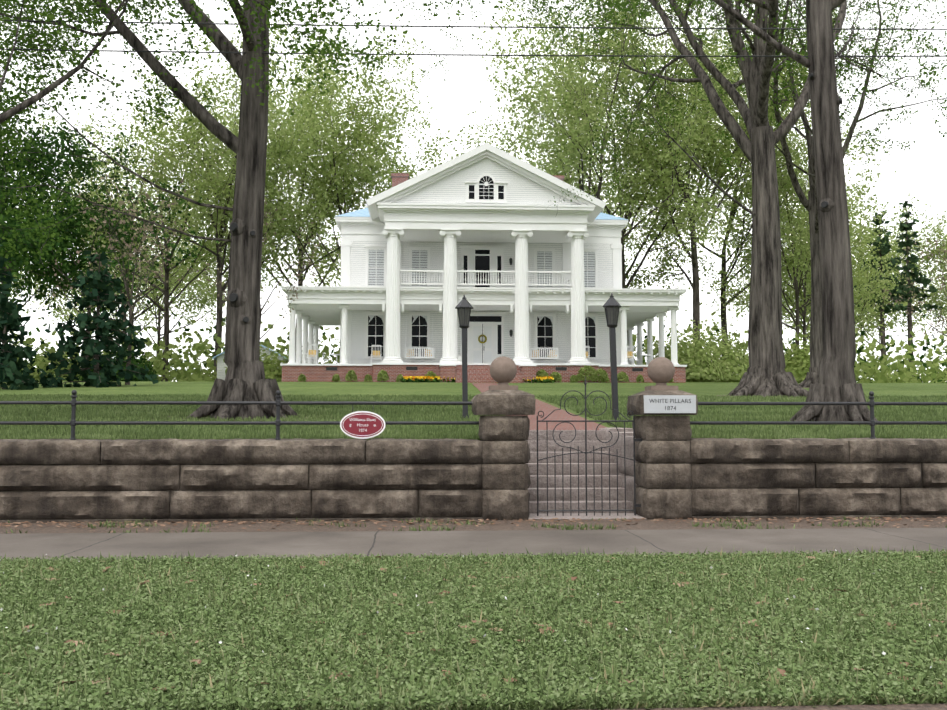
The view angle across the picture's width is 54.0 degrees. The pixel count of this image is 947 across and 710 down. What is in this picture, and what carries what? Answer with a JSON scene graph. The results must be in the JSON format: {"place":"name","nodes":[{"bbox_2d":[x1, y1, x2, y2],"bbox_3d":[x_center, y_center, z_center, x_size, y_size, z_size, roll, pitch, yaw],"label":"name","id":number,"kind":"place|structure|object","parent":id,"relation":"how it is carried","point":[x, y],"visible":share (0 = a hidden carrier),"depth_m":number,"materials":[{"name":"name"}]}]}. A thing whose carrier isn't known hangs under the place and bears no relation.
{"place":"outdoors","nodes":[
{"label":"outdoors","id":0,"kind":"place"},
{"bbox_2d":[0,381,946,487],"bbox_3d":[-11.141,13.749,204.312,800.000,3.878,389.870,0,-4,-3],"label":"lawn","id":1,"kind":"structure","parent":0,"point":[35,412],"depth_m":16.88,"materials":[{"name":"green plant"}]},
{"bbox_2d":[0,238,38,389],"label":"spruce","id":2,"kind":"object","parent":1,"relation":"on","point":[15,319],"visible":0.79,"depth_m":32.57,"materials":[{"name":"green plant"}]},
{"bbox_2d":[0,277,40,384],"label":"spruce","id":3,"kind":"object","parent":1,"relation":"on","point":[21,364],"visible":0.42,"depth_m":39.83,"materials":[{"name":"green plant"}]},
{"bbox_2d":[0,227,57,343],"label":"tree","id":4,"kind":"object","parent":1,"relation":"on","point":[14,275],"visible":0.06,"depth_m":104.95,"materials":[{"name":"green plant"}]},
{"bbox_2d":[0,121,89,294],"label":"dark tree","id":5,"kind":"object","parent":1,"relation":"on","point":[58,135],"visible":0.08,"depth_m":64.39,"materials":[{"name":"green plant"}]},
{"bbox_2d":[0,83,104,352],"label":"dark tree","id":6,"kind":"object","parent":1,"relation":"on","point":[3,213],"visible":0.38,"depth_m":59.21,"materials":[{"name":"green plant"}]},
{"bbox_2d":[34,251,158,387],"bbox_3d":[-15.202,-1.023,37.205,4.483,6.520,4.977,-2,-5,24],"label":"spruce","id":7,"kind":"object","parent":1,"relation":"on","point":[96,280],"visible":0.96,"depth_m":37.15,"materials":[{"name":"green plant"}]},
{"bbox_2d":[0,116,218,373],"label":"dark tree","id":8,"kind":"object","parent":1,"relation":"on","point":[74,266],"visible":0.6,"depth_m":57.82,"materials":[{"name":"green plant"}]},
{"bbox_2d":[30,171,201,340],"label":"tree","id":9,"kind":"object","parent":1,"relation":"on","point":[67,310],"visible":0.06,"depth_m":112.40,"materials":[{"name":"green plant"}]},
{"bbox_2d":[44,163,189,384],"bbox_3d":[-15.278,-3.493,40.451,6.471,10.086,9.037,0,-4,-3],"label":"tree","id":10,"kind":"object","parent":1,"relation":"on","point":[127,288],"visible":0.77,"depth_m":40.28,"materials":[{"name":"green plant"}]},
{"bbox_2d":[79,341,157,380],"bbox_3d":[-22.480,0.165,59.032,4.811,3.250,4.760,0,-4,-3],"label":"bush","id":11,"kind":"object","parent":1,"relation":"on","point":[134,360],"visible":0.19,"depth_m":58.36,"materials":[{"name":"green plant"}]},
{"bbox_2d":[51,183,225,332],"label":"tree","id":12,"kind":"object","parent":1,"relation":"on","point":[85,310],"visible":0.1,"depth_m":106.55,"materials":[{"name":"green plant"}]},
{"bbox_2d":[0,0,299,420],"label":"oak tree","id":13,"kind":"object","parent":1,"relation":"on","point":[245,380],"visible":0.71,"depth_m":15.08,"materials":[{"name":"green plant"}]},
{"bbox_2d":[49,69,265,365],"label":"tree","id":14,"kind":"object","parent":1,"relation":"on","point":[178,272],"visible":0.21,"depth_m":79.93,"materials":[{"name":"green plant"}]},
{"bbox_2d":[31,34,294,381],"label":"tree","id":15,"kind":"object","parent":1,"relation":"on","point":[167,295],"visible":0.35,"depth_m":71.72,"materials":[{"name":"green plant"}]},
{"bbox_2d":[87,183,270,356],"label":"tree","id":16,"kind":"object","parent":1,"relation":"on","point":[204,301],"visible":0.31,"depth_m":99.92,"materials":[{"name":"green plant"}]},
{"bbox_2d":[14,0,347,379],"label":"tree","id":17,"kind":"object","parent":1,"relation":"on","point":[234,128],"visible":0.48,"depth_m":67.27,"materials":[{"name":"green plant"}]},
{"bbox_2d":[0,0,470,136],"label":"tree","id":18,"kind":"object","parent":1,"relation":"on","point":[124,5],"visible":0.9,"depth_m":13.67,"materials":[{"name":"green plant"}]},
{"bbox_2d":[212,345,288,379],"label":"outbuilding","id":19,"kind":"structure","parent":1,"relation":"on","point":[221,365],"depth_m":65.29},
{"bbox_2d":[182,198,328,338],"bbox_3d":[-11.820,-3.456,50.208,7.832,10.365,5.211,-3,-5,37],"label":"tree","id":20,"kind":"object","parent":1,"relation":"on","point":[293,290],"visible":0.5,"depth_m":49.85,"materials":[{"name":"green plant"}]},
{"bbox_2d":[260,339,286,381],"bbox_3d":[-14.102,0.434,61.466,4.407,3.116,4.397,0,-4,-3],"label":"bush","id":21,"kind":"object","parent":1,"relation":"on","point":[272,370],"visible":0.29,"depth_m":60.32,"materials":[{"name":"green plant"}]},
{"bbox_2d":[142,14,475,360],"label":"tree","id":22,"kind":"object","parent":1,"relation":"on","point":[367,161],"visible":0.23,"depth_m":73.56,"materials":[{"name":"green plant"}]},
{"bbox_2d":[167,16,452,285],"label":"tree","id":23,"kind":"object","parent":1,"relation":"on","point":[353,109],"visible":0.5,"depth_m":69.03,"materials":[{"name":"green plant"}]},
{"bbox_2d":[292,158,432,285],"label":"tree","id":24,"kind":"object","parent":1,"relation":"on","point":[327,283],"depth_m":89.34,"materials":[{"name":"green plant"}]},
{"bbox_2d":[455,295,472,417],"bbox_3d":[-0.150,0.053,14.987,0.300,2.080,0.260,0,-4,-3],"label":"lamp post","id":25,"kind":"object","parent":1,"relation":"on","point":[463,307],"visible":0.98,"depth_m":14.95,"materials":[{"name":"black metal"}]},
{"bbox_2d":[7,296,946,382],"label":"understory","id":26,"kind":"object","parent":1,"relation":"on","point":[190,374],"depth_m":70.80,"materials":[{"name":"green plant"}]},
{"bbox_2d":[401,376,555,382],"bbox_3d":[0.262,1.332,48.583,8.130,0.369,1.826,0,-4,-3],"label":"flower bed","id":27,"kind":"object","parent":1,"relation":"on","point":[453,380],"visible":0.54,"depth_m":48.24,"materials":[{"name":"green plant"}]},
{"bbox_2d":[334,173,627,364],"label":"house","id":28,"kind":"structure","parent":1,"relation":"on","point":[364,252],"depth_m":53.64,"materials":[{"name":"white wood"}]},
{"bbox_2d":[304,344,317,363],"bbox_3d":[-9.045,-0.005,51.710,0.610,1.166,0.912,2,-5,-28],"label":"rocking chair","id":29,"kind":"object","parent":28,"relation":"on","point":[311,352],"visible":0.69,"depth_m":51.49,"materials":[{"name":"white paint"}]},
{"bbox_2d":[323,353,339,363],"bbox_3d":[-7.824,0.257,53.302,1.636,0.881,0.737,1,-4,-10],"label":"bistro set","id":30,"kind":"object","parent":28,"relation":"on","point":[329,359],"visible":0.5,"depth_m":53.25,"materials":[{"name":"white paint"}]},
{"bbox_2d":[371,345,381,363],"bbox_3d":[-5.484,0.040,52.344,0.610,1.166,0.912,1,-4,-8],"label":"rocking chair","id":31,"kind":"object","parent":28,"relation":"on","point":[375,353],"visible":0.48,"depth_m":52.07,"materials":[{"name":"white paint"}]},
{"bbox_2d":[405,316,433,358],"bbox_3d":[-3.043,-1.264,52.238,1.620,2.941,0.535,0,-4,-3],"label":"porch swing","id":32,"kind":"object","parent":28,"relation":"attached to","point":[410,354],"visible":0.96,"depth_m":51.92,"materials":[{"name":"white paint"}]},
{"bbox_2d":[478,335,486,342],"bbox_3d":[0.520,-0.921,53.383,0.514,0.507,0.110,0,-4,-3],"label":"door wreath","id":33,"kind":"object","parent":28,"relation":"attached to","point":[481,341],"depth_m":53.34,"materials":[{"name":"green plant"}]},
{"bbox_2d":[529,320,558,358],"bbox_3d":[3.967,-1.238,52.606,1.620,2.941,0.535,0,-4,-3],"label":"porch swing","id":34,"kind":"object","parent":28,"relation":"hanging from","point":[535,354],"visible":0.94,"depth_m":52.28,"materials":[{"name":"white paint"}]},
{"bbox_2d":[586,346,589,360],"bbox_3d":[6.296,0.085,52.962,0.610,1.166,0.912,0,-4,-1],"label":"rocking chair","id":35,"kind":"object","parent":28,"relation":"on","point":[587,353],"visible":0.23,"depth_m":52.70,"materials":[{"name":"white paint"}]},
{"bbox_2d":[627,346,633,364],"bbox_3d":[8.846,0.084,52.947,0.610,1.166,0.912,-1,-4,7],"label":"rocking chair","id":36,"kind":"object","parent":28,"relation":"on","point":[630,354],"visible":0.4,"depth_m":52.68,"materials":[{"name":"white paint"}]},
{"bbox_2d":[632,353,658,364],"bbox_3d":[10.027,0.288,53.739,1.636,0.881,0.737,1,-4,-10],"label":"bistro set","id":37,"kind":"object","parent":28,"relation":"on","point":[646,358],"visible":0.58,"depth_m":53.71,"materials":[{"name":"white paint"}]},
{"bbox_2d":[280,363,686,382],"bbox_3d":[0.429,1.558,54.952,22.040,1.480,14.510,0,-4,-3],"label":"house foundation","id":38,"kind":"object","parent":1,"relation":"on","point":[478,372],"visible":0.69,"depth_m":49.77,"materials":[{"name":"red brick"}]},
{"bbox_2d":[281,270,686,364],"bbox_3d":[0.362,-1.618,56.456,22.100,5.110,12.220,0,-4,-3],"label":"house porch","id":39,"kind":"object","parent":38,"relation":"on","point":[315,308],"visible":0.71,"depth_m":50.97,"materials":[{"name":"white wood"}]},
{"bbox_2d":[298,365,673,382],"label":"foundation shrubs","id":40,"kind":"object","parent":1,"relation":"on","point":[580,376],"visible":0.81,"depth_m":49.14,"materials":[{"name":"green plant"}]},
{"bbox_2d":[472,383,607,429],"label":"brick walk","id":41,"kind":"structure","parent":1,"relation":"on","point":[548,409],"depth_m":15.17,"materials":[{"name":"red brick"}]},
{"bbox_2d":[421,0,746,252],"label":"tree","id":42,"kind":"object","parent":1,"relation":"on","point":[543,100],"visible":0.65,"depth_m":65.12,"materials":[{"name":"green plant"}]},
{"bbox_2d":[457,0,751,358],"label":"tree","id":43,"kind":"object","parent":1,"relation":"on","point":[608,211],"visible":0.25,"depth_m":73.50,"materials":[{"name":"green plant"}]},
{"bbox_2d":[603,293,620,419],"bbox_3d":[2.173,0.055,14.527,0.300,2.080,0.260,0,-4,-3],"label":"lamp post","id":44,"kind":"object","parent":1,"relation":"on","point":[611,305],"visible":1,"depth_m":14.49,"materials":[{"name":"black metal"}]},
{"bbox_2d":[399,0,880,426],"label":"oak tree","id":45,"kind":"object","parent":1,"relation":"on","point":[837,381],"visible":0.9,"depth_m":13.86,"materials":[{"name":"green plant"}]},
{"bbox_2d":[387,0,946,396],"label":"oak tree","id":46,"kind":"object","parent":1,"relation":"on","point":[765,374],"visible":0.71,"depth_m":27.88,"materials":[{"name":"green plant"}]},
{"bbox_2d":[653,295,724,381],"bbox_3d":[13.132,-1.020,58.013,4.789,5.391,4.847,0,-4,-3],"label":"bush","id":47,"kind":"object","parent":1,"relation":"on","point":[689,356],"visible":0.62,"depth_m":56.47,"materials":[{"name":"green plant"}]},
{"bbox_2d":[570,0,849,347],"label":"tree","id":48,"kind":"object","parent":1,"relation":"on","point":[694,262],"visible":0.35,"depth_m":69.58,"materials":[{"name":"green plant"}]},
{"bbox_2d":[683,304,748,382],"bbox_3d":[15.975,-0.633,61.143,5.220,5.193,5.204,0,-4,-3],"label":"bush","id":49,"kind":"object","parent":1,"relation":"on","point":[731,369],"visible":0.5,"depth_m":59.59,"materials":[{"name":"green plant"}]},
{"bbox_2d":[598,0,897,382],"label":"tree","id":50,"kind":"object","parent":1,"relation":"on","point":[737,187],"visible":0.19,"depth_m":73.06,"materials":[{"name":"green plant"}]},
{"bbox_2d":[679,107,898,349],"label":"tree","id":51,"kind":"object","parent":1,"relation":"on","point":[799,233],"visible":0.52,"depth_m":71.72,"materials":[{"name":"green plant"}]},
{"bbox_2d":[701,161,883,350],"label":"tree","id":52,"kind":"object","parent":1,"relation":"on","point":[805,306],"visible":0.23,"depth_m":79.83,"materials":[{"name":"green plant"}]},
{"bbox_2d":[783,325,809,382],"bbox_3d":[23.268,-0.160,65.518,5.240,4.720,5.257,0,-4,-3],"label":"bush","id":53,"kind":"object","parent":1,"relation":"on","point":[796,368],"visible":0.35,"depth_m":64.11,"materials":[{"name":"green plant"}]},
{"bbox_2d":[712,215,899,345],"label":"tree","id":54,"kind":"object","parent":1,"relation":"on","point":[790,322],"visible":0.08,"depth_m":104.98,"materials":[{"name":"green plant"}]},
{"bbox_2d":[667,0,946,386],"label":"oak tree","id":55,"kind":"object","parent":1,"relation":"on","point":[809,204],"visible":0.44,"depth_m":39.48,"materials":[{"name":"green plant"}]},
{"bbox_2d":[728,180,946,337],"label":"tree","id":56,"kind":"object","parent":1,"relation":"on","point":[900,312],"visible":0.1,"depth_m":111.43,"materials":[{"name":"green plant"}]},
{"bbox_2d":[782,189,912,343],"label":"tree","id":57,"kind":"object","parent":1,"relation":"on","point":[882,285],"visible":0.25,"depth_m":84.61,"materials":[{"name":"green plant"}]},
{"bbox_2d":[853,211,912,355],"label":"pine","id":58,"kind":"object","parent":1,"relation":"on","point":[884,249],"visible":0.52,"depth_m":94.78,"materials":[{"name":"green plant"}]},
{"bbox_2d":[852,193,946,350],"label":"tree","id":59,"kind":"object","parent":1,"relation":"on","point":[925,259],"visible":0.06,"depth_m":118.92,"materials":[{"name":"green plant"}]},
{"bbox_2d":[875,201,942,376],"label":"pine","id":60,"kind":"object","parent":1,"relation":"on","point":[913,258],"visible":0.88,"depth_m":99.17,"materials":[{"name":"green plant"}]},
{"bbox_2d":[873,235,946,341],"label":"tree","id":61,"kind":"object","parent":1,"relation":"on","point":[939,289],"visible":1,"depth_m":55.45,"materials":[{"name":"green plant"}]},
{"bbox_2d":[887,203,946,335],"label":"tree","id":62,"kind":"object","parent":1,"relation":"on","point":[931,301],"visible":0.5,"depth_m":119.99,"materials":[{"name":"green plant"}]},
{"bbox_2d":[913,241,946,342],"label":"tree","id":63,"kind":"object","parent":1,"relation":"on","point":[924,333],"visible":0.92,"depth_m":66.16,"materials":[{"name":"green plant"}]},
{"bbox_2d":[929,231,946,341],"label":"tree","id":64,"kind":"object","parent":1,"relation":"on","point":[942,302],"visible":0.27,"depth_m":128.29,"materials":[{"name":"green plant"}]},
{"bbox_2d":[0,20,946,56],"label":"utility wires","id":65,"kind":"object","parent":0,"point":[496,27],"visible":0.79,"depth_m":15.58,"materials":[{"name":"black metal"}]},
{"bbox_2d":[0,528,946,560],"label":"sidewalk","id":66,"kind":"structure","parent":0,"point":[249,544],"depth_m":7.96,"materials":[{"name":"concrete"}]},
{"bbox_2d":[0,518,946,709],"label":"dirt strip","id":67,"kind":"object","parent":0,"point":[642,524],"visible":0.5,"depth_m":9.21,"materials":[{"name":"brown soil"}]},
{"bbox_2d":[0,517,946,531],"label":"litter","id":68,"kind":"object","parent":67,"relation":"on","point":[458,522],"depth_m":9.56,"materials":[{"name":"brown plant"}]},
{"bbox_2d":[4,515,946,533],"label":"weeds","id":69,"kind":"object","parent":67,"relation":"on","point":[468,523],"visible":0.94,"depth_m":9.17,"materials":[{"name":"green plant"}]},
{"bbox_2d":[471,390,535,519],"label":"gate pillar","id":70,"kind":"structure","parent":67,"relation":"on","point":[504,426],"depth_m":9.84,"materials":[{"name":"stone"}]},
{"bbox_2d":[489,356,517,389],"bbox_3d":[0.326,0.201,10.182,0.300,0.374,0.300,0,-4,-3],"label":"stone ball","id":71,"kind":"object","parent":70,"relation":"on","point":[503,370],"visible":1,"depth_m":10.07,"materials":[{"name":"stone"}]},
{"bbox_2d":[627,390,697,518],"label":"gate pillar","id":72,"kind":"structure","parent":67,"relation":"on","point":[663,469],"depth_m":9.94,"materials":[{"name":"stone"}]},
{"bbox_2d":[537,376,641,515],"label":"iron gate","id":73,"kind":"structure","parent":72,"relation":"attached to","point":[593,452],"depth_m":10.09,"materials":[{"name":"black metal"}]},
{"bbox_2d":[645,357,677,390],"bbox_3d":[2.073,0.208,10.274,0.300,0.374,0.300,0,-4,-3],"label":"stone ball","id":74,"kind":"object","parent":72,"relation":"on","point":[660,371],"visible":0.98,"depth_m":10.16,"materials":[{"name":"stone"}]},
{"bbox_2d":[643,395,695,412],"bbox_3d":[2.094,0.527,9.943,0.560,0.190,0.076,0,-4,-3],"label":"plaque","id":75,"kind":"object","parent":72,"relation":"attached to","point":[669,403],"visible":1,"depth_m":9.91,"materials":[{"name":"metal"}]},
{"bbox_2d":[0,0,946,381],"label":"sky","id":76,"kind":"structure","parent":0,"point":[467,83],"materials":[{"name":"white"}]},
{"bbox_2d":[366,143,605,362],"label":"portico","id":77,"kind":"structure","parent":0,"point":[486,192],"depth_m":50.41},
{"label":"ground","id":78,"kind":"structure","parent":0,"visible":0},
{"bbox_2d":[0,554,945,699],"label":"dead leaves","id":79,"kind":"object","parent":78,"relation":"on","point":[782,672],"visible":0.38,"depth_m":4.60,"materials":[{"name":"brown plant"}]},
{"bbox_2d":[0,543,946,709],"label":"lawn","id":80,"kind":"structure","parent":78,"relation":"on","point":[552,683],"depth_m":4.43,"materials":[{"name":"green plant"}]},
{"bbox_2d":[0,549,931,678],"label":"clover heads","id":81,"kind":"object","parent":80,"relation":"on","point":[220,642],"visible":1,"depth_m":4.44,"materials":[{"name":"white plant"}]},
{"bbox_2d":[0,438,946,522],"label":"stone wall","id":82,"kind":"structure","parent":78,"relation":"on","point":[151,480],"depth_m":9.75,"materials":[{"name":"stone"}]},
{"bbox_2d":[0,390,946,439],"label":"rail fence","id":83,"kind":"object","parent":82,"relation":"on","point":[278,422],"visible":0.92,"depth_m":10.04,"materials":[{"name":"black metal"}]},
{"bbox_2d":[340,405,384,438],"bbox_3d":[-1.196,0.712,10.044,0.490,0.386,0.040,0,-4,-3],"label":"house sign","id":84,"kind":"object","parent":83,"relation":"hanging from","point":[362,424],"visible":1,"depth_m":10.02,"materials":[{"name":"red metal"}]},
{"bbox_2d":[526,430,645,519],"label":"stone steps","id":85,"kind":"structure","parent":78,"relation":"on","point":[579,439],"depth_m":11.00,"materials":[{"name":"grey stone"}]},
{"bbox_2d":[599,428,638,512],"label":"stair cheek walls","id":86,"kind":"structure","parent":78,"relation":"on","point":[629,464],"depth_m":10.97,"materials":[{"name":"stone"}]}
]}

